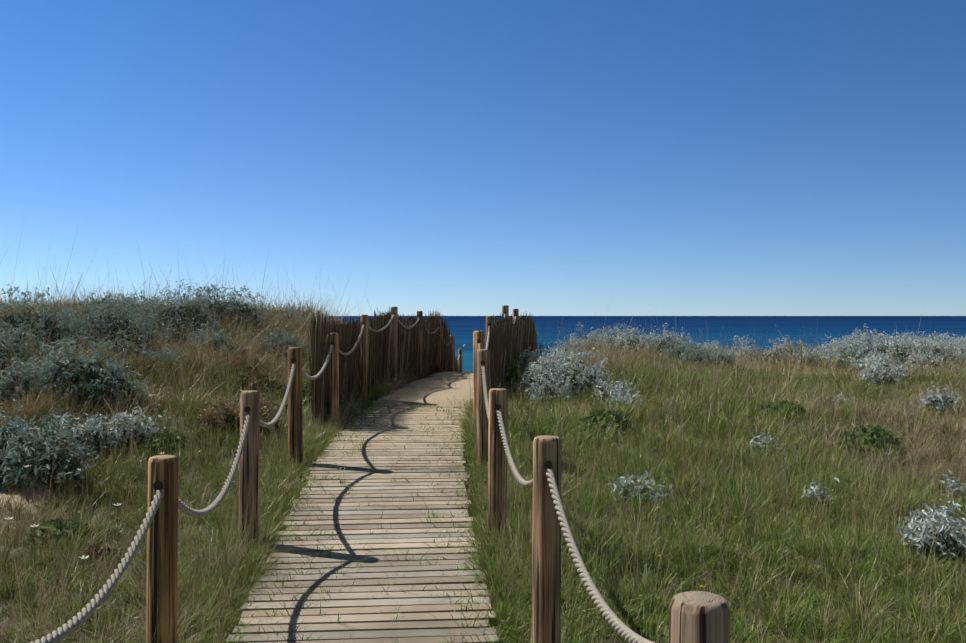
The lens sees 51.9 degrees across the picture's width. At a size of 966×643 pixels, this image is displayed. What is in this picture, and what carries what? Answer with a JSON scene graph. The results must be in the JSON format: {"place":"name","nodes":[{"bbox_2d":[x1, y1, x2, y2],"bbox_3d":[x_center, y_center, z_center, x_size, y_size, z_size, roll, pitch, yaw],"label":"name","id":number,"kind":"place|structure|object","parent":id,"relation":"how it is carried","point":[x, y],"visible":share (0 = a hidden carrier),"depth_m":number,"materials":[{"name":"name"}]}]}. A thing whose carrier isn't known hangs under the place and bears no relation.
{"place":"outdoors","nodes":[
{"label":"outdoors","id":0,"kind":"place"},
{"bbox_2d":[0,332,965,642],"bbox_3d":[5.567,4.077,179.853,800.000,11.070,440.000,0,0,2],"label":"terrain","id":1,"kind":"structure","parent":0,"point":[460,384],"depth_m":6.84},
{"bbox_2d":[0,319,59,375],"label":"bush","id":2,"kind":"object","parent":1,"relation":"on","point":[12,336],"visible":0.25,"depth_m":11.21,"materials":[{"name":"plant"}]},
{"bbox_2d":[30,524,38,577],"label":"white flower","id":3,"kind":"object","parent":1,"relation":"on","point":[34,525],"visible":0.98,"depth_m":5.61,"materials":[{"name":"white plant"}]},
{"bbox_2d":[0,398,87,461],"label":"bush","id":4,"kind":"object","parent":1,"relation":"on","point":[12,424],"visible":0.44,"depth_m":7.96,"materials":[{"name":"grey plant"}]},
{"bbox_2d":[0,422,98,491],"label":"bush","id":5,"kind":"object","parent":1,"relation":"on","point":[17,461],"visible":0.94,"depth_m":7.28,"materials":[{"name":"grey plant"}]},
{"bbox_2d":[0,332,149,409],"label":"bush","id":6,"kind":"object","parent":1,"relation":"on","point":[96,371],"visible":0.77,"depth_m":9.41,"materials":[{"name":"grey plant"}]},
{"bbox_2d":[0,284,162,356],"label":"bush","id":7,"kind":"object","parent":1,"relation":"on","point":[126,323],"visible":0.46,"depth_m":12.60,"materials":[{"name":"plant"}]},
{"bbox_2d":[80,555,87,605],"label":"white flower","id":8,"kind":"object","parent":1,"relation":"on","point":[83,557],"visible":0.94,"depth_m":5.19,"materials":[{"name":"plant"}]},
{"bbox_2d":[43,406,165,452],"bbox_3d":[-3.181,0.890,8.391,1.043,0.435,0.644,0,0,-32],"label":"bush","id":9,"kind":"object","parent":1,"relation":"on","point":[91,432],"visible":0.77,"depth_m":8.29,"materials":[{"name":"grey plant"}]},
{"bbox_2d":[74,287,177,332],"bbox_3d":[-5.659,-0.125,16.047,1.748,0.871,1.737,0,0,2],"label":"bush","id":10,"kind":"object","parent":1,"relation":"on","point":[153,303],"visible":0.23,"depth_m":15.89,"materials":[{"name":"green plant"}]},
{"bbox_2d":[92,329,185,376],"bbox_3d":[-4.117,0.399,11.967,1.349,0.621,0.936,0,0,-41],"label":"bush","id":11,"kind":"object","parent":1,"relation":"on","point":[136,351],"visible":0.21,"depth_m":11.84,"materials":[{"name":"plant"}]},
{"bbox_2d":[94,352,188,377],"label":"bush","id":12,"kind":"object","parent":1,"relation":"on","point":[151,368],"visible":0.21,"depth_m":11.42,"materials":[{"name":"plant"}]},
{"bbox_2d":[97,279,221,342],"bbox_3d":[-5.058,-0.103,15.339,2.045,1.112,1.279,0,0,-22],"label":"bush","id":13,"kind":"object","parent":1,"relation":"on","point":[187,310],"visible":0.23,"depth_m":15.33,"materials":[{"name":"plant"}]},
{"bbox_2d":[146,455,177,642],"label":"post","id":14,"kind":"object","parent":1,"relation":"on","point":[162,547],"visible":0.96,"depth_m":4.01,"materials":[{"name":"brown wood"}]},
{"bbox_2d":[160,317,241,355],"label":"bush","id":15,"kind":"object","parent":1,"relation":"on","point":[215,337],"visible":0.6,"depth_m":13.90,"materials":[{"name":"green plant"}]},
{"bbox_2d":[168,351,266,375],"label":"bush","id":16,"kind":"object","parent":1,"relation":"on","point":[240,358],"visible":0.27,"depth_m":12.43,"materials":[{"name":"plant"}]},
{"bbox_2d":[202,320,232,337],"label":"bush","id":17,"kind":"object","parent":1,"relation":"on","point":[220,329],"visible":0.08,"depth_m":15.81,"materials":[{"name":"plant"}]},
{"bbox_2d":[184,283,272,328],"bbox_3d":[-4.424,-0.217,16.910,1.779,0.897,1.623,0,0,2],"label":"bush","id":18,"kind":"object","parent":1,"relation":"on","point":[245,314],"visible":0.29,"depth_m":16.68,"materials":[{"name":"plant"}]},
{"bbox_2d":[184,387,282,433],"bbox_3d":[-2.326,0.840,9.335,0.950,0.425,1.081,0,0,2],"label":"bush","id":19,"kind":"object","parent":1,"relation":"on","point":[263,412],"visible":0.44,"depth_m":9.08,"materials":[{"name":"green plant"}]},
{"bbox_2d":[221,293,270,331],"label":"bush","id":20,"kind":"object","parent":1,"relation":"on","point":[261,310],"visible":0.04,"depth_m":17.52,"materials":[{"name":"green plant"}]},
{"bbox_2d":[238,390,259,549],"bbox_3d":[-1.461,1.106,6.192,0.139,1.345,0.133,0,0,2],"label":"post","id":21,"kind":"object","parent":1,"relation":"on","point":[249,404],"visible":0.6,"depth_m":6.14,"materials":[{"name":"brown wood"}]},
{"bbox_2d":[30,314,459,642],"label":"rope","id":22,"kind":"object","parent":21,"relation":"attached to","point":[62,632],"visible":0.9,"depth_m":3.92,"materials":[{"name":"beige fabric"}]},
{"bbox_2d":[224,326,310,353],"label":"bush","id":23,"kind":"object","parent":1,"relation":"on","point":[283,335],"visible":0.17,"depth_m":15.70,"materials":[{"name":"grey plant"}]},
{"bbox_2d":[262,371,311,409],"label":"bush","id":24,"kind":"object","parent":1,"relation":"on","point":[308,390],"visible":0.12,"depth_m":11.77,"materials":[{"name":"green plant"}]},
{"bbox_2d":[268,304,312,327],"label":"bush","id":25,"kind":"object","parent":1,"relation":"on","point":[287,315],"visible":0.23,"depth_m":21.79,"materials":[{"name":"plant"}]},
{"bbox_2d":[288,347,302,464],"bbox_3d":[-1.574,0.894,8.335,0.123,1.358,0.131,0,0,2],"label":"post","id":26,"kind":"object","parent":1,"relation":"on","point":[295,427],"visible":0.71,"depth_m":8.29,"materials":[{"name":"brown wood"}]},
{"bbox_2d":[302,358,311,372],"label":"bush","id":27,"kind":"object","parent":1,"relation":"on","point":[305,363],"visible":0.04,"depth_m":14.90,"materials":[{"name":"green plant"}]},
{"bbox_2d":[327,333,338,422],"bbox_3d":[-1.578,0.792,10.482,0.130,1.344,0.132,0,0,2],"label":"post","id":28,"kind":"object","parent":1,"relation":"on","point":[333,388],"visible":0.56,"depth_m":10.43,"materials":[{"name":"brown wood"}]},
{"bbox_2d":[108,372,611,642],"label":"edge grass","id":29,"kind":"structure","parent":1,"relation":"on","point":[505,613],"depth_m":5.81,"materials":[{"name":"green plant"}]},
{"bbox_2d":[360,315,367,398],"bbox_3d":[-1.515,0.647,12.629,0.101,1.470,0.131,0,0,29],"label":"post","id":30,"kind":"object","parent":1,"relation":"on","point":[364,361],"visible":0.67,"depth_m":12.59,"materials":[{"name":"brown wood"}]},
{"bbox_2d":[308,307,460,425],"bbox_3d":[-1.214,0.722,16.447,0.391,1.892,12.865,0,0,5],"label":"reed fence","id":31,"kind":"object","parent":1,"relation":"on","point":[349,371],"visible":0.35,"depth_m":13.52,"materials":[{"name":"brown wood"}]},
{"bbox_2d":[323,325,459,403],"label":"reed fence wires","id":32,"kind":"object","parent":31,"relation":"attached to","point":[380,348],"visible":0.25,"depth_m":14.02,"materials":[{"name":"metal"}]},
{"bbox_2d":[391,307,397,383],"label":"post","id":33,"kind":"object","parent":1,"relation":"on","point":[394,340],"visible":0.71,"depth_m":14.66,"materials":[{"name":"brown wood"}]},
{"bbox_2d":[417,311,422,378],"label":"post","id":34,"kind":"object","parent":1,"relation":"on","point":[420,313],"visible":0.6,"depth_m":16.78,"materials":[{"name":"brown wood"}]},
{"bbox_2d":[437,321,440,372],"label":"post","id":35,"kind":"object","parent":1,"relation":"on","point":[439,351],"visible":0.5,"depth_m":18.87,"materials":[{"name":"brown wood"}]},
{"bbox_2d":[450,335,453,371],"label":"post","id":36,"kind":"object","parent":1,"relation":"on","point":[452,359],"visible":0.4,"depth_m":20.97,"materials":[{"name":"brown wood"}]},
{"bbox_2d":[458,349,462,371],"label":"post","id":37,"kind":"object","parent":1,"relation":"on","point":[460,361],"visible":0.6,"depth_m":22.56,"materials":[{"name":"brown wood"}]},
{"bbox_2d":[473,331,484,420],"bbox_3d":[-0.041,0.780,10.472,0.125,1.363,0.145,0,0,2],"label":"post","id":38,"kind":"object","parent":1,"relation":"on","point":[478,337],"visible":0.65,"depth_m":10.43,"materials":[{"name":"brown wood"}]},
{"bbox_2d":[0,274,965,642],"bbox_3d":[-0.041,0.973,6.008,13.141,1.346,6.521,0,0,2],"label":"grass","id":39,"kind":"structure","parent":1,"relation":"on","point":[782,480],"depth_m":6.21,"materials":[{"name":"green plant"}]},
{"bbox_2d":[0,216,965,475],"bbox_3d":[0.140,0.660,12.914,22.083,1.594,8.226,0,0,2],"label":"grass","id":40,"kind":"structure","parent":1,"relation":"on","point":[810,390],"depth_m":11.15,"materials":[{"name":"green plant"}]},
{"bbox_2d":[476,349,490,465],"bbox_3d":[0.009,0.901,8.358,0.121,1.331,0.148,0,0,-44],"label":"post","id":41,"kind":"object","parent":1,"relation":"on","point":[482,356],"visible":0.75,"depth_m":8.31,"materials":[{"name":"brown wood"}]},
{"bbox_2d":[4,298,965,569],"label":"undergrowth shrub","id":42,"kind":"object","parent":1,"relation":"on","point":[796,406],"visible":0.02,"depth_m":9.32,"materials":[{"name":"plant"}]},
{"bbox_2d":[485,316,493,380],"bbox_3d":[0.070,0.661,12.469,0.129,1.465,0.116,0,0,2],"label":"post","id":43,"kind":"object","parent":1,"relation":"on","point":[489,320],"visible":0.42,"depth_m":12.42,"materials":[{"name":"brown wood"}]},
{"bbox_2d":[488,388,507,540],"bbox_3d":[0.090,1.095,6.284,0.131,1.339,0.141,0,0,2],"label":"post","id":44,"kind":"object","parent":1,"relation":"on","point":[497,463],"visible":0.71,"depth_m":6.23,"materials":[{"name":"brown wood"}]},
{"bbox_2d":[502,305,508,319],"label":"post","id":45,"kind":"object","parent":1,"relation":"on","point":[505,309],"visible":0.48,"depth_m":14.48,"materials":[{"name":"brown wood"}]},
{"bbox_2d":[478,314,654,642],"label":"rope","id":46,"kind":"object","parent":45,"relation":"attached to","point":[620,627],"visible":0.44,"depth_m":3.56,"materials":[{"name":"beige fabric"}]},
{"bbox_2d":[489,312,537,388],"bbox_3d":[0.704,0.718,17.375,0.293,1.813,10.641,0,0,6],"label":"reed fence","id":47,"kind":"object","parent":1,"relation":"on","point":[508,333],"visible":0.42,"depth_m":13.52,"materials":[{"name":"brown wicker"}]},
{"bbox_2d":[513,309,518,323],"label":"post","id":48,"kind":"object","parent":1,"relation":"on","point":[516,312],"visible":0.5,"depth_m":16.60,"materials":[{"name":"brown wood"}]},
{"bbox_2d":[505,358,548,390],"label":"bush","id":49,"kind":"object","parent":1,"relation":"on","point":[511,371],"visible":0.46,"depth_m":13.37,"materials":[{"name":"green plant"}]},
{"bbox_2d":[528,338,555,357],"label":"bush","id":50,"kind":"object","parent":1,"relation":"on","point":[540,350],"visible":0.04,"depth_m":17.65,"materials":[{"name":"grey plant"}]},
{"bbox_2d":[532,435,561,642],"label":"post","id":51,"kind":"object","parent":1,"relation":"on","point":[546,576],"visible":0.92,"depth_m":4.10,"materials":[{"name":"brown wood"}]},
{"bbox_2d":[518,338,592,369],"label":"bush","id":52,"kind":"object","parent":1,"relation":"on","point":[534,359],"visible":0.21,"depth_m":15.33,"materials":[{"name":"grey plant"}]},
{"bbox_2d":[521,339,614,403],"bbox_3d":[0.987,0.606,12.129,1.187,0.799,1.183,0,0,-17],"label":"bush","id":53,"kind":"object","parent":1,"relation":"on","point":[556,369],"visible":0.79,"depth_m":11.97,"materials":[{"name":"grey plant"}]},
{"bbox_2d":[553,333,603,354],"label":"bush","id":54,"kind":"object","parent":1,"relation":"on","point":[576,343],"visible":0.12,"depth_m":19.74,"materials":[{"name":"grey plant"}]},
{"bbox_2d":[556,322,616,347],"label":"bush","id":55,"kind":"object","parent":1,"relation":"on","point":[589,334],"visible":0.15,"depth_m":21.43,"materials":[{"name":"grey plant"}]},
{"bbox_2d":[591,376,638,404],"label":"bush","id":56,"kind":"object","parent":1,"relation":"on","point":[616,393],"visible":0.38,"depth_m":11.43,"materials":[{"name":"grey plant"}]},
{"bbox_2d":[603,390,643,411],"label":"bush","id":57,"kind":"object","parent":1,"relation":"on","point":[622,399],"visible":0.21,"depth_m":10.84,"materials":[{"name":"grey plant"}]},
{"bbox_2d":[606,470,671,507],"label":"bush","id":58,"kind":"object","parent":1,"relation":"on","point":[634,486],"visible":0.54,"depth_m":7.23,"materials":[{"name":"grey plant"}]},
{"bbox_2d":[594,322,688,353],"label":"bush","id":59,"kind":"object","parent":1,"relation":"on","point":[638,338],"visible":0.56,"depth_m":17.59,"materials":[{"name":"grey plant"}]},
{"bbox_2d":[650,331,693,349],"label":"bush","id":60,"kind":"object","parent":1,"relation":"on","point":[671,334],"visible":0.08,"depth_m":18.86,"materials":[{"name":"grey plant"}]},
{"bbox_2d":[669,591,729,642],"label":"post","id":61,"kind":"object","parent":1,"relation":"on","point":[699,617],"visible":1,"depth_m":1.94,"materials":[{"name":"brown wood"}]},
{"bbox_2d":[662,336,739,371],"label":"bush","id":62,"kind":"object","parent":1,"relation":"on","point":[685,352],"visible":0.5,"depth_m":15.95,"materials":[{"name":"grey plant"}]},
{"bbox_2d":[679,337,730,357],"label":"bush","id":63,"kind":"object","parent":1,"relation":"on","point":[714,346],"visible":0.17,"depth_m":20.58,"materials":[{"name":"grey plant"}]},
{"bbox_2d":[721,335,759,360],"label":"bush","id":64,"kind":"object","parent":1,"relation":"on","point":[744,348],"visible":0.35,"depth_m":21.80,"materials":[{"name":"grey plant"}]},
{"bbox_2d":[747,429,784,457],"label":"bush","id":65,"kind":"object","parent":1,"relation":"on","point":[761,445],"visible":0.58,"depth_m":8.83,"materials":[{"name":"grey plant"}]},
{"bbox_2d":[751,350,790,365],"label":"bush","id":66,"kind":"object","parent":1,"relation":"on","point":[776,356],"visible":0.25,"depth_m":19.27,"materials":[{"name":"grey plant"}]},
{"bbox_2d":[762,335,805,358],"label":"bush","id":67,"kind":"object","parent":1,"relation":"on","point":[784,345],"visible":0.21,"depth_m":20.60,"materials":[{"name":"grey plant"}]},
{"bbox_2d":[772,342,815,353],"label":"bush","id":68,"kind":"object","parent":1,"relation":"on","point":[797,346],"visible":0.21,"depth_m":22.50,"materials":[{"name":"grey plant"}]},
{"bbox_2d":[791,346,839,367],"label":"bush","id":69,"kind":"object","parent":1,"relation":"on","point":[809,354],"visible":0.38,"depth_m":18.44,"materials":[{"name":"grey plant"}]},
{"bbox_2d":[801,477,839,509],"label":"bush","id":70,"kind":"object","parent":1,"relation":"on","point":[814,493],"visible":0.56,"depth_m":7.22,"materials":[{"name":"grey plant"}]},
{"bbox_2d":[833,392,854,405],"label":"bush","id":71,"kind":"object","parent":1,"relation":"on","point":[841,395],"visible":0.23,"depth_m":11.91,"materials":[{"name":"grey plant"}]},
{"bbox_2d":[814,325,883,357],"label":"bush","id":72,"kind":"object","parent":1,"relation":"on","point":[833,342],"visible":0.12,"depth_m":20.24,"materials":[{"name":"grey plant"}]},
{"bbox_2d":[834,332,887,367],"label":"bush","id":73,"kind":"object","parent":1,"relation":"on","point":[865,350],"visible":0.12,"depth_m":18.31,"materials":[{"name":"grey plant"}]},
{"bbox_2d":[827,336,901,370],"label":"bush","id":74,"kind":"object","parent":1,"relation":"on","point":[858,357],"visible":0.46,"depth_m":17.19,"materials":[{"name":"grey plant"}]},
{"bbox_2d":[829,328,939,359],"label":"bush","id":75,"kind":"object","parent":1,"relation":"on","point":[884,337],"visible":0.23,"depth_m":18.76,"materials":[{"name":"grey plant"}]},
{"bbox_2d":[857,354,913,387],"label":"bush","id":76,"kind":"object","parent":1,"relation":"on","point":[867,375],"visible":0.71,"depth_m":13.98,"materials":[{"name":"grey plant"}]},
{"bbox_2d":[857,330,959,365],"bbox_3d":[7.721,0.505,18.222,1.830,0.737,1.764,0,0,2],"label":"bush","id":77,"kind":"object","parent":1,"relation":"on","point":[900,353],"visible":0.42,"depth_m":17.81,"materials":[{"name":"grey plant"}]},
{"bbox_2d":[901,331,935,342],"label":"bush","id":78,"kind":"object","parent":1,"relation":"on","point":[923,335],"visible":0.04,"depth_m":20.51,"materials":[{"name":"grey plant"}]},
{"bbox_2d":[893,334,964,353],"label":"bush","id":79,"kind":"object","parent":1,"relation":"on","point":[949,339],"visible":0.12,"depth_m":19.05,"materials":[{"name":"grey plant"}]},
{"bbox_2d":[897,499,965,562],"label":"bush","id":80,"kind":"object","parent":1,"relation":"on","point":[943,539],"visible":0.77,"depth_m":6.15,"materials":[{"name":"grey plant"}]},
{"bbox_2d":[899,503,964,546],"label":"bush","id":81,"kind":"object","parent":1,"relation":"on","point":[924,520],"visible":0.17,"depth_m":6.40,"materials":[{"name":"grey plant"}]},
{"bbox_2d":[901,350,964,372],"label":"bush","id":82,"kind":"object","parent":1,"relation":"on","point":[927,361],"visible":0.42,"depth_m":16.63,"materials":[{"name":"grey plant"}]},
{"bbox_2d":[914,382,963,413],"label":"bush","id":83,"kind":"object","parent":1,"relation":"on","point":[939,399],"visible":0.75,"depth_m":11.78,"materials":[{"name":"grey plant"}]},
{"bbox_2d":[926,331,964,345],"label":"bush","id":84,"kind":"object","parent":1,"relation":"on","point":[944,335],"visible":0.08,"depth_m":21.81,"materials":[{"name":"grey plant"}]},
{"bbox_2d":[930,470,965,500],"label":"bush","id":85,"kind":"object","parent":1,"relation":"on","point":[951,487],"visible":0.67,"depth_m":8.04,"materials":[{"name":"grey plant"}]},
{"bbox_2d":[935,337,965,366],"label":"bush","id":86,"kind":"object","parent":1,"relation":"on","point":[956,346],"visible":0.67,"depth_m":17.75,"materials":[{"name":"grey plant"}]},
{"bbox_2d":[950,333,965,350],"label":"bush","id":87,"kind":"object","parent":1,"relation":"on","point":[963,343],"visible":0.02,"depth_m":19.32,"materials":[{"name":"grey plant"}]},
{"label":"boardwalk stringer beams","id":88,"kind":"object","parent":1,"relation":"on","visible":0},
{"bbox_2d":[226,404,496,642],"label":"boardwalk","id":89,"kind":"structure","parent":88,"relation":"on","point":[365,619],"depth_m":6.06,"materials":[{"name":"brown wood"}]},
{"bbox_2d":[208,385,516,642],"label":"sand","id":90,"kind":"structure","parent":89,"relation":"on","point":[310,534],"depth_m":6.38,"materials":[{"name":"beige sand"}]},
{"bbox_2d":[0,0,965,315],"label":"sky","id":91,"kind":"structure","parent":0,"point":[473,157],"materials":[{"name":"blue"}]},
{"bbox_2d":[328,316,965,371],"bbox_3d":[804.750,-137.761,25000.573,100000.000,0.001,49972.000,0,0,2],"label":"sea","id":92,"kind":"structure","parent":0,"point":[463,329],"depth_m":526.96,"materials":[{"name":"blue liquid"}]}
]}

